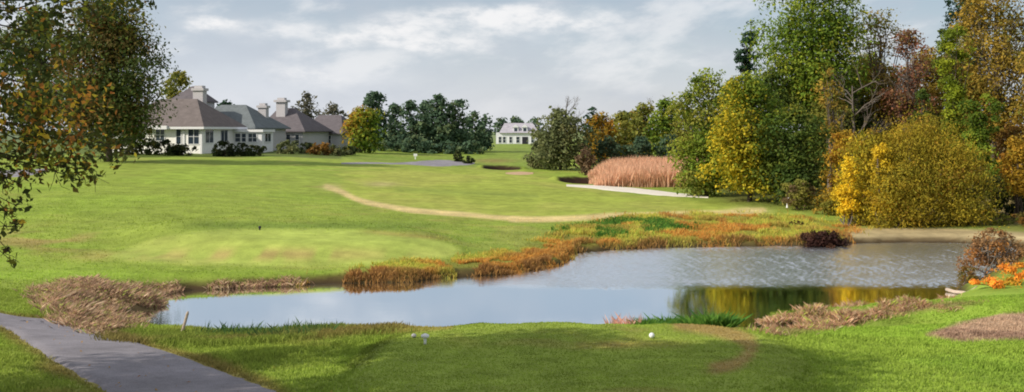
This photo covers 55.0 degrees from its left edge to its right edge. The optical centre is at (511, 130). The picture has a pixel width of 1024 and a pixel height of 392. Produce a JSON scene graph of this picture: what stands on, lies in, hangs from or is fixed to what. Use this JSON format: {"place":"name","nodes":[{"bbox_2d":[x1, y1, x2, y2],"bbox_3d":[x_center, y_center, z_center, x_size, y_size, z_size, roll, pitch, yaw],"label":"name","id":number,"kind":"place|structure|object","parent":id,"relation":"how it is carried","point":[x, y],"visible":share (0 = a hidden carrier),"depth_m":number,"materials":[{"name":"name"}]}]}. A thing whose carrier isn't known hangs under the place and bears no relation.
{"place":"outdoors","nodes":[
{"label":"outdoors","id":0,"kind":"place"},
{"bbox_2d":[0,313,275,391],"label":"cart path","id":1,"kind":"structure","parent":0,"point":[93,360],"depth_m":19.55,"materials":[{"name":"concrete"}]},
{"bbox_2d":[341,160,474,165],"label":"cart path","id":2,"kind":"structure","parent":0,"point":[438,163],"depth_m":123.76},
{"bbox_2d":[0,132,1023,391],"bbox_3d":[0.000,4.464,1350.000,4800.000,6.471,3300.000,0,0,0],"label":"ground","id":3,"kind":"structure","parent":0,"point":[486,184],"depth_m":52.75,"materials":[{"name":"plant"}]},
{"bbox_2d":[0,2,82,155],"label":"oak tree","id":4,"kind":"object","parent":3,"relation":"on","point":[45,57],"visible":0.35,"depth_m":110.87,"materials":[{"name":"green plant"}]},
{"bbox_2d":[0,0,156,267],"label":"oak tree","id":5,"kind":"object","parent":3,"relation":"on","point":[36,141],"visible":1,"depth_m":16.32,"materials":[{"name":"green plant"}]},
{"bbox_2d":[27,0,187,161],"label":"oak tree","id":6,"kind":"object","parent":3,"relation":"on","point":[111,60],"visible":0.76,"depth_m":98.40,"materials":[{"name":"green plant"}]},
{"bbox_2d":[115,134,157,154],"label":"shrub","id":7,"kind":"object","parent":3,"relation":"on","point":[130,147],"visible":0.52,"depth_m":120.12,"materials":[{"name":"green plant"}]},
{"bbox_2d":[140,139,174,154],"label":"shrub","id":8,"kind":"object","parent":3,"relation":"on","point":[163,143],"visible":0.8,"depth_m":119.56,"materials":[{"name":"green plant"}]},
{"bbox_2d":[12,274,313,333],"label":"brown reeds","id":9,"kind":"object","parent":3,"relation":"on","point":[73,298],"visible":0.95,"depth_m":34.27,"materials":[{"name":"plant"}]},
{"bbox_2d":[160,70,193,98],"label":"deciduous tree","id":10,"kind":"object","parent":3,"relation":"on","point":[180,81],"visible":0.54,"depth_m":157.25,"materials":[{"name":"green plant"}]},
{"bbox_2d":[113,86,247,153],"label":"house","id":11,"kind":"structure","parent":3,"relation":"on","point":[202,123],"depth_m":130.05,"materials":[{"name":"beige"}]},
{"bbox_2d":[155,129,164,140],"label":"window","id":12,"kind":"structure","parent":11,"relation":"in","point":[161,133],"depth_m":127.93,"materials":[{"name":"glass"}]},
{"bbox_2d":[176,129,181,143],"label":"window","id":13,"kind":"structure","parent":11,"relation":"in","point":[178,131],"depth_m":127.53,"materials":[{"name":"glass"}]},
{"bbox_2d":[188,129,199,144],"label":"window","id":14,"kind":"structure","parent":11,"relation":"in","point":[193,134],"depth_m":127.16,"materials":[{"name":"glass"}]},
{"bbox_2d":[205,129,213,142],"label":"window","id":15,"kind":"structure","parent":11,"relation":"in","point":[209,133],"depth_m":129.10,"materials":[{"name":"glass"}]},
{"bbox_2d":[162,142,198,155],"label":"shrub","id":16,"kind":"object","parent":3,"relation":"on","point":[178,149],"visible":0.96,"depth_m":118.46,"materials":[{"name":"green plant"}]},
{"bbox_2d":[211,140,238,156],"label":"shrub","id":17,"kind":"object","parent":3,"relation":"on","point":[219,152],"visible":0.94,"depth_m":119.66,"materials":[{"name":"green plant"}]},
{"bbox_2d":[223,142,254,156],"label":"shrub","id":18,"kind":"object","parent":3,"relation":"on","point":[243,152],"visible":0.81,"depth_m":121.83,"materials":[{"name":"green plant"}]},
{"bbox_2d":[215,103,290,151],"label":"house","id":19,"kind":"structure","parent":3,"relation":"on","point":[266,130],"depth_m":143.63,"materials":[{"name":"grey"}]},
{"bbox_2d":[89,321,417,347],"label":"bank grass","id":20,"kind":"structure","parent":3,"relation":"on","point":[148,335],"depth_m":25.27,"materials":[{"name":"plant"}]},
{"bbox_2d":[247,144,266,155],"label":"shrub","id":21,"kind":"object","parent":3,"relation":"on","point":[259,150],"visible":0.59,"depth_m":123.77,"materials":[{"name":"green plant"}]},
{"bbox_2d":[195,318,345,337],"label":"rushes","id":22,"kind":"object","parent":3,"relation":"on","point":[234,330],"visible":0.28,"depth_m":27.64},
{"bbox_2d":[276,139,300,153],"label":"shrub","id":23,"kind":"object","parent":3,"relation":"on","point":[291,147],"visible":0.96,"depth_m":132.63,"materials":[{"name":"green plant"}]},
{"bbox_2d":[270,98,332,148],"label":"house","id":24,"kind":"structure","parent":3,"relation":"on","point":[304,127],"depth_m":157.69,"materials":[{"name":"grey"}]},
{"bbox_2d":[295,142,315,153],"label":"shrub","id":25,"kind":"object","parent":3,"relation":"on","point":[307,145],"visible":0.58,"depth_m":135.58,"materials":[{"name":"green plant"}]},
{"bbox_2d":[291,91,320,118],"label":"deciduous tree","id":26,"kind":"object","parent":3,"relation":"on","point":[306,109],"visible":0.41,"depth_m":194.53,"materials":[{"name":"green plant"}]},
{"bbox_2d":[305,142,333,154],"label":"shrub","id":27,"kind":"object","parent":3,"relation":"on","point":[323,147],"visible":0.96,"depth_m":131.86,"materials":[{"name":"orange plant"}]},
{"bbox_2d":[315,101,348,117],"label":"deciduous tree","id":28,"kind":"object","parent":3,"relation":"on","point":[334,110],"visible":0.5,"depth_m":189.38,"materials":[{"name":"green plant"}]},
{"bbox_2d":[314,115,357,148],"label":"house","id":29,"kind":"structure","parent":3,"relation":"on","point":[334,123],"depth_m":168.21,"materials":[{"name":"grey"}]},
{"bbox_2d":[322,144,350,155],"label":"shrub","id":30,"kind":"object","parent":3,"relation":"on","point":[338,151],"visible":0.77,"depth_m":133.67,"materials":[{"name":"green plant"}]},
{"bbox_2d":[341,145,361,154],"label":"shrub","id":31,"kind":"object","parent":3,"relation":"on","point":[352,149],"visible":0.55,"depth_m":137.72,"materials":[{"name":"green plant"}]},
{"bbox_2d":[340,105,386,153],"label":"maple tree","id":32,"kind":"object","parent":3,"relation":"on","point":[367,120],"visible":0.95,"depth_m":149.30,"materials":[{"name":"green plant"}]},
{"bbox_2d":[361,91,394,144],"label":"pine tree","id":33,"kind":"object","parent":3,"relation":"on","point":[371,98],"visible":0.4,"depth_m":165.52,"materials":[{"name":"green plant"}]},
{"bbox_2d":[369,140,393,150],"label":"shrub","id":34,"kind":"object","parent":3,"relation":"on","point":[386,143],"visible":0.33,"depth_m":159.41,"materials":[{"name":"green plant"}]},
{"bbox_2d":[382,102,407,149],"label":"pine tree","id":35,"kind":"object","parent":3,"relation":"on","point":[395,108],"visible":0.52,"depth_m":170.29,"materials":[{"name":"green plant"}]},
{"bbox_2d":[0,177,798,307],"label":"rough grass","id":36,"kind":"structure","parent":3,"relation":"on","point":[170,222],"depth_m":52.95,"materials":[{"name":"plant"}]},
{"bbox_2d":[389,138,419,152],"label":"shrub","id":37,"kind":"object","parent":3,"relation":"on","point":[407,145],"visible":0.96,"depth_m":159.37,"materials":[{"name":"green plant"}]},
{"bbox_2d":[392,99,429,151],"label":"pine tree","id":38,"kind":"object","parent":3,"relation":"on","point":[417,126],"visible":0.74,"depth_m":164.30,"materials":[{"name":"green plant"}]},
{"bbox_2d":[415,100,433,146],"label":"pine tree","id":39,"kind":"object","parent":3,"relation":"on","point":[422,105],"visible":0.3,"depth_m":172.36,"materials":[{"name":"green plant"}]},
{"bbox_2d":[413,138,442,153],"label":"shrub","id":40,"kind":"object","parent":3,"relation":"on","point":[424,148],"visible":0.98,"depth_m":159.20,"materials":[{"name":"green plant"}]},
{"bbox_2d":[289,235,579,285],"bbox_3d":[-1.874,6.155,46.477,6.076,0.729,17.867,0,0,40],"label":"sedge","id":41,"kind":"object","parent":3,"relation":"on","point":[526,256],"visible":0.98,"depth_m":45.05,"materials":[{"name":"plant"}]},
{"bbox_2d":[420,93,457,152],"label":"pine tree","id":42,"kind":"object","parent":3,"relation":"on","point":[437,131],"visible":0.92,"depth_m":165.20,"materials":[{"name":"green plant"}]},
{"bbox_2d":[434,141,461,153],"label":"shrub","id":43,"kind":"object","parent":3,"relation":"on","point":[450,146],"visible":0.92,"depth_m":159.26,"materials":[{"name":"green plant"}]},
{"bbox_2d":[453,150,463,161],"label":"shrub","id":44,"kind":"object","parent":3,"relation":"on","point":[458,157],"visible":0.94,"depth_m":138.84,"materials":[{"name":"green plant"}]},
{"bbox_2d":[445,99,472,146],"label":"pine tree","id":45,"kind":"object","parent":3,"relation":"on","point":[462,136],"visible":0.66,"depth_m":167.24,"materials":[{"name":"green plant"}]},
{"bbox_2d":[460,140,485,153],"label":"shrub","id":46,"kind":"object","parent":3,"relation":"on","point":[467,149],"visible":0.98,"depth_m":159.34,"materials":[{"name":"green plant"}]},
{"bbox_2d":[464,110,486,150],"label":"pine tree","id":47,"kind":"object","parent":3,"relation":"on","point":[473,117],"visible":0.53,"depth_m":172.48,"materials":[{"name":"green plant"}]},
{"bbox_2d":[477,113,495,150],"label":"pine tree","id":48,"kind":"object","parent":3,"relation":"on","point":[488,141],"visible":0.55,"depth_m":177.57,"materials":[{"name":"green plant"}]},
{"bbox_2d":[492,117,507,134],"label":"deciduous tree","id":49,"kind":"object","parent":3,"relation":"on","point":[499,123],"visible":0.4,"depth_m":304.01,"materials":[{"name":"green plant"}]},
{"bbox_2d":[496,123,536,143],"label":"house","id":50,"kind":"structure","parent":3,"relation":"on","point":[513,133],"depth_m":262.00,"materials":[{"name":"white"}]},
{"bbox_2d":[521,140,549,168],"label":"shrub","id":51,"kind":"object","parent":3,"relation":"on","point":[530,160],"visible":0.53,"depth_m":121.60,"materials":[{"name":"green plant"}]},
{"bbox_2d":[527,106,600,170],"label":"deciduous tree","id":52,"kind":"object","parent":3,"relation":"on","point":[557,137],"visible":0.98,"depth_m":118.17,"materials":[{"name":"green plant"}]},
{"bbox_2d":[574,144,597,175],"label":"shrub","id":53,"kind":"object","parent":3,"relation":"on","point":[585,161],"visible":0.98,"depth_m":109.75,"materials":[{"name":"brown plant"}]},
{"bbox_2d":[582,107,604,148],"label":"deciduous tree","id":54,"kind":"object","parent":3,"relation":"on","point":[587,115],"visible":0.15,"depth_m":141.73,"materials":[{"name":"green plant"}]},
{"bbox_2d":[583,111,621,161],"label":"deciduous tree","id":55,"kind":"object","parent":3,"relation":"on","point":[606,127],"visible":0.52,"depth_m":125.63,"materials":[{"name":"orange plant"}]},
{"bbox_2d":[591,135,624,166],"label":"shrub","id":56,"kind":"object","parent":3,"relation":"on","point":[608,144],"visible":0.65,"depth_m":120.49,"materials":[{"name":"green plant"}]},
{"bbox_2d":[602,311,642,324],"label":"pink weeds","id":57,"kind":"object","parent":3,"relation":"on","point":[615,321],"visible":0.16,"depth_m":27.83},
{"bbox_2d":[609,110,637,156],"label":"deciduous tree","id":58,"kind":"object","parent":3,"relation":"on","point":[619,117],"visible":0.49,"depth_m":129.29,"materials":[{"name":"green plant"}]},
{"bbox_2d":[550,215,703,237],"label":"weeds","id":59,"kind":"object","parent":3,"relation":"on","point":[658,223],"visible":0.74,"depth_m":60.66,"materials":[{"name":"plant"}]},
{"bbox_2d":[566,184,707,197],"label":"sand bunker","id":60,"kind":"object","parent":3,"relation":"on","point":[637,190],"visible":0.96,"depth_m":89.44},
{"bbox_2d":[620,100,657,157],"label":"deciduous tree","id":61,"kind":"object","parent":3,"relation":"on","point":[639,121],"visible":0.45,"depth_m":126.35,"materials":[{"name":"green plant"}]},
{"bbox_2d":[621,135,657,158],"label":"shrub","id":62,"kind":"object","parent":3,"relation":"on","point":[639,146],"visible":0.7,"depth_m":120.76,"materials":[{"name":"green plant"}]},
{"bbox_2d":[587,155,723,186],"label":"reeds","id":63,"kind":"object","parent":3,"relation":"on","point":[645,171],"visible":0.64,"depth_m":96.18,"materials":[{"name":"plant"}]},
{"bbox_2d":[643,97,683,156],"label":"deciduous tree","id":64,"kind":"object","parent":3,"relation":"on","point":[663,121],"visible":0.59,"depth_m":123.38,"materials":[{"name":"green plant"}]},
{"bbox_2d":[654,133,684,158],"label":"shrub","id":65,"kind":"object","parent":3,"relation":"on","point":[663,149],"visible":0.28,"depth_m":120.61,"materials":[{"name":"green plant"}]},
{"bbox_2d":[665,108,701,156],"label":"deciduous tree","id":66,"kind":"object","parent":3,"relation":"on","point":[675,124],"visible":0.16,"depth_m":121.48,"materials":[{"name":"green plant"}]},
{"bbox_2d":[626,308,753,327],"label":"bank weeds","id":67,"kind":"object","parent":3,"relation":"on","point":[726,320],"visible":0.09,"depth_m":27.52,"materials":[{"name":"plant"}]},
{"bbox_2d":[662,67,743,197],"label":"deciduous tree","id":68,"kind":"object","parent":3,"relation":"on","point":[697,186],"visible":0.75,"depth_m":82.21,"materials":[{"name":"green plant"}]},
{"bbox_2d":[694,70,797,201],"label":"deciduous tree","id":69,"kind":"object","parent":3,"relation":"on","point":[737,133],"visible":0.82,"depth_m":75.95,"materials":[{"name":"yellow plant"}]},
{"bbox_2d":[733,20,759,90],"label":"pine tree","id":70,"kind":"object","parent":3,"relation":"on","point":[742,60],"visible":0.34,"depth_m":99.69,"materials":[{"name":"green plant"}]},
{"bbox_2d":[751,67,812,185],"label":"deciduous tree","id":71,"kind":"object","parent":3,"relation":"on","point":[775,76],"visible":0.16,"depth_m":91.00,"materials":[{"name":"green plant"}]},
{"bbox_2d":[748,102,835,204],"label":"deciduous tree","id":72,"kind":"object","parent":3,"relation":"on","point":[790,167],"visible":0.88,"depth_m":73.91,"materials":[{"name":"green plant"}]},
{"bbox_2d":[779,179,821,209],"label":"shrub","id":73,"kind":"object","parent":3,"relation":"on","point":[796,196],"visible":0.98,"depth_m":70.76,"materials":[{"name":"green plant"}]},
{"bbox_2d":[735,0,881,185],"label":"deciduous tree","id":74,"kind":"object","parent":3,"relation":"on","point":[810,69],"visible":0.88,"depth_m":91.45,"materials":[{"name":"green plant"}]},
{"bbox_2d":[798,230,851,247],"bbox_3d":[17.595,6.114,55.166,3.082,1.076,2.047,0,0,0],"label":"bush","id":75,"kind":"object","parent":3,"relation":"on","point":[821,238],"visible":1,"depth_m":54.94,"materials":[{"name":"brown plant"}]},
{"bbox_2d":[809,193,840,215],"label":"shrub","id":76,"kind":"object","parent":3,"relation":"on","point":[826,206],"visible":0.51,"depth_m":67.67,"materials":[{"name":"yellow plant"}]},
{"bbox_2d":[807,67,851,190],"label":"deciduous tree","id":77,"kind":"object","parent":3,"relation":"on","point":[832,123],"visible":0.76,"depth_m":83.87,"materials":[{"name":"green plant"}]},
{"bbox_2d":[804,89,858,188],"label":"deciduous tree","id":78,"kind":"object","parent":3,"relation":"on","point":[849,115],"visible":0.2,"depth_m":89.48,"materials":[{"name":"green plant"}]},
{"bbox_2d":[808,129,863,207],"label":"shrub","id":79,"kind":"object","parent":3,"relation":"on","point":[838,144],"visible":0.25,"depth_m":70.80,"materials":[{"name":"orange plant"}]},
{"bbox_2d":[791,90,897,181],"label":"deciduous tree","id":80,"kind":"object","parent":3,"relation":"on","point":[860,123],"visible":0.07,"depth_m":95.78,"materials":[{"name":"brown plant"}]},
{"bbox_2d":[828,155,861,224],"bbox_3d":[21.242,3.893,62.423,2.085,4.693,1.664,0,0,0],"label":"shrub","id":81,"kind":"object","parent":3,"relation":"on","point":[845,206],"visible":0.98,"depth_m":62.22,"materials":[{"name":"yellow plant"}]},
{"bbox_2d":[813,60,893,154],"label":"bare tree","id":82,"kind":"object","parent":3,"relation":"on","point":[856,113],"visible":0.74,"depth_m":88.89,"materials":[{"name":"grey plant"}]},
{"bbox_2d":[827,123,902,224],"bbox_3d":[23.247,2.870,63.442,5.595,6.730,4.986,0,0,0],"label":"willow shrub","id":83,"kind":"object","parent":3,"relation":"on","point":[865,152],"visible":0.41,"depth_m":63.20,"materials":[{"name":"yellow plant"}]},
{"bbox_2d":[837,51,921,175],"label":"deciduous tree","id":84,"kind":"object","parent":3,"relation":"on","point":[873,86],"visible":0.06,"depth_m":99.73,"materials":[{"name":"brown plant"}]},
{"bbox_2d":[849,7,913,147],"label":"deciduous tree","id":85,"kind":"object","parent":3,"relation":"on","point":[882,73],"visible":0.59,"depth_m":95.85,"materials":[{"name":"brown plant"}]},
{"bbox_2d":[862,142,903,222],"bbox_3d":[23.472,3.471,61.874,2.767,5.506,2.336,0,0,19],"label":"shrub","id":86,"kind":"object","parent":3,"relation":"on","point":[877,149],"visible":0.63,"depth_m":61.66,"materials":[{"name":"yellow plant"}]},
{"bbox_2d":[861,156,952,229],"bbox_3d":[24.759,3.925,61.466,5.927,4.651,4.913,0,0,0],"label":"willow shrub","id":87,"kind":"object","parent":3,"relation":"on","point":[902,201],"visible":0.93,"depth_m":61.02,"materials":[{"name":"yellow plant"}]},
{"bbox_2d":[813,98,1002,228],"bbox_3d":[25.494,2.100,63.031,12.209,8.366,9.243,0,0,0],"label":"willow shrub","id":88,"kind":"object","parent":3,"relation":"on","point":[908,147],"visible":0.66,"depth_m":62.06,"materials":[{"name":"yellow plant"}]},
{"bbox_2d":[875,25,941,143],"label":"deciduous tree","id":89,"kind":"object","parent":3,"relation":"on","point":[909,83],"visible":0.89,"depth_m":90.52,"materials":[{"name":"brown plant"}]},
{"bbox_2d":[875,100,944,171],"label":"deciduous tree","id":90,"kind":"object","parent":3,"relation":"on","point":[934,112],"visible":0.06,"depth_m":99.25,"materials":[{"name":"brown plant"}]},
{"bbox_2d":[907,88,934,184],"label":"vine covered tree","id":91,"kind":"object","parent":3,"relation":"on","point":[921,94],"visible":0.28,"depth_m":76.80,"materials":[{"name":"green plant"}]},
{"bbox_2d":[902,46,966,172],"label":"deciduous tree","id":92,"kind":"object","parent":3,"relation":"on","point":[932,88],"visible":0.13,"depth_m":102.08,"materials":[{"name":"brown plant"}]},
{"bbox_2d":[930,23,976,189],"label":"vine covered tree","id":93,"kind":"object","parent":3,"relation":"on","point":[953,90],"visible":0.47,"depth_m":83.61,"materials":[{"name":"green plant"}]},
{"bbox_2d":[935,0,994,74],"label":"pine tree","id":94,"kind":"object","parent":3,"relation":"on","point":[948,3],"visible":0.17,"depth_m":111.80,"materials":[{"name":"green plant"}]},
{"bbox_2d":[921,142,1015,227],"bbox_3d":[28.778,3.427,62.624,5.858,5.514,6.142,0,0,-35],"label":"willow shrub","id":95,"kind":"object","parent":3,"relation":"on","point":[977,178],"visible":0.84,"depth_m":61.62,"materials":[{"name":"yellow plant"}]},
{"bbox_2d":[957,266,981,283],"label":"shrub","id":96,"kind":"object","parent":3,"relation":"on","point":[967,277],"visible":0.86,"depth_m":41.44,"materials":[{"name":"brown plant"}]},
{"bbox_2d":[932,64,1009,152],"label":"deciduous tree","id":97,"kind":"object","parent":3,"relation":"on","point":[963,100],"visible":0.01,"depth_m":103.13,"materials":[{"name":"green plant"}]},
{"bbox_2d":[924,0,1023,160],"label":"deciduous tree","id":98,"kind":"object","parent":3,"relation":"on","point":[1003,52],"visible":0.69,"depth_m":91.07,"materials":[{"name":"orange plant"}]},
{"bbox_2d":[954,92,1005,190],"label":"vine covered tree","id":99,"kind":"object","parent":3,"relation":"on","point":[978,128],"visible":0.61,"depth_m":81.56,"materials":[{"name":"green plant"}]},
{"bbox_2d":[949,227,1023,275],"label":"shrub","id":100,"kind":"object","parent":3,"relation":"on","point":[989,258],"visible":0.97,"depth_m":43.43,"materials":[{"name":"brown plant"}]},
{"bbox_2d":[968,262,1023,288],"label":"shrub","id":101,"kind":"object","parent":3,"relation":"on","point":[993,282],"visible":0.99,"depth_m":37.06,"materials":[{"name":"orange plant"}]},
{"bbox_2d":[976,173,1023,217],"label":"shrub","id":102,"kind":"object","parent":3,"relation":"on","point":[1008,207],"visible":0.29,"depth_m":66.10,"materials":[{"name":"green plant"}]},
{"bbox_2d":[981,212,1019,225],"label":"shrub","id":103,"kind":"object","parent":3,"relation":"on","point":[1004,221],"visible":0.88,"depth_m":62.06,"materials":[{"name":"green plant"}]},
{"bbox_2d":[989,122,1023,173],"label":"deciduous tree","id":104,"kind":"object","parent":3,"relation":"on","point":[1008,133],"visible":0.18,"depth_m":83.99,"materials":[{"name":"brown plant"}]},
{"bbox_2d":[995,135,1023,220],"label":"shrub","id":105,"kind":"object","parent":3,"relation":"on","point":[1015,155],"visible":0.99,"depth_m":63.77,"materials":[{"name":"orange plant"}]},
{"bbox_2d":[1010,40,1023,141],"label":"deciduous tree","id":106,"kind":"object","parent":3,"relation":"on","point":[1020,80],"visible":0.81,"depth_m":81.11,"materials":[{"name":"brown plant"}]},
{"bbox_2d":[1011,212,1023,226],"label":"shrub","id":107,"kind":"object","parent":3,"relation":"on","point":[1021,218],"visible":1,"depth_m":61.11,"materials":[{"name":"brown plant"}]},
{"bbox_2d":[0,0,1023,131],"label":"sky","id":108,"kind":"structure","parent":0,"point":[521,59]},
{"bbox_2d":[142,242,1018,328],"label":"pond water","id":109,"kind":"structure","parent":0,"point":[761,282],"depth_m":39.93,"materials":[{"name":"liquid"}]},
{"bbox_2d":[529,209,873,253],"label":"marsh grass","id":110,"kind":"structure","parent":0,"point":[724,225],"depth_m":58.66,"materials":[{"name":"plant"}]},
{"bbox_2d":[745,294,988,336],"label":"dry grass","id":111,"kind":"structure","parent":0,"point":[801,321],"depth_m":33.02,"materials":[{"name":"plant"}]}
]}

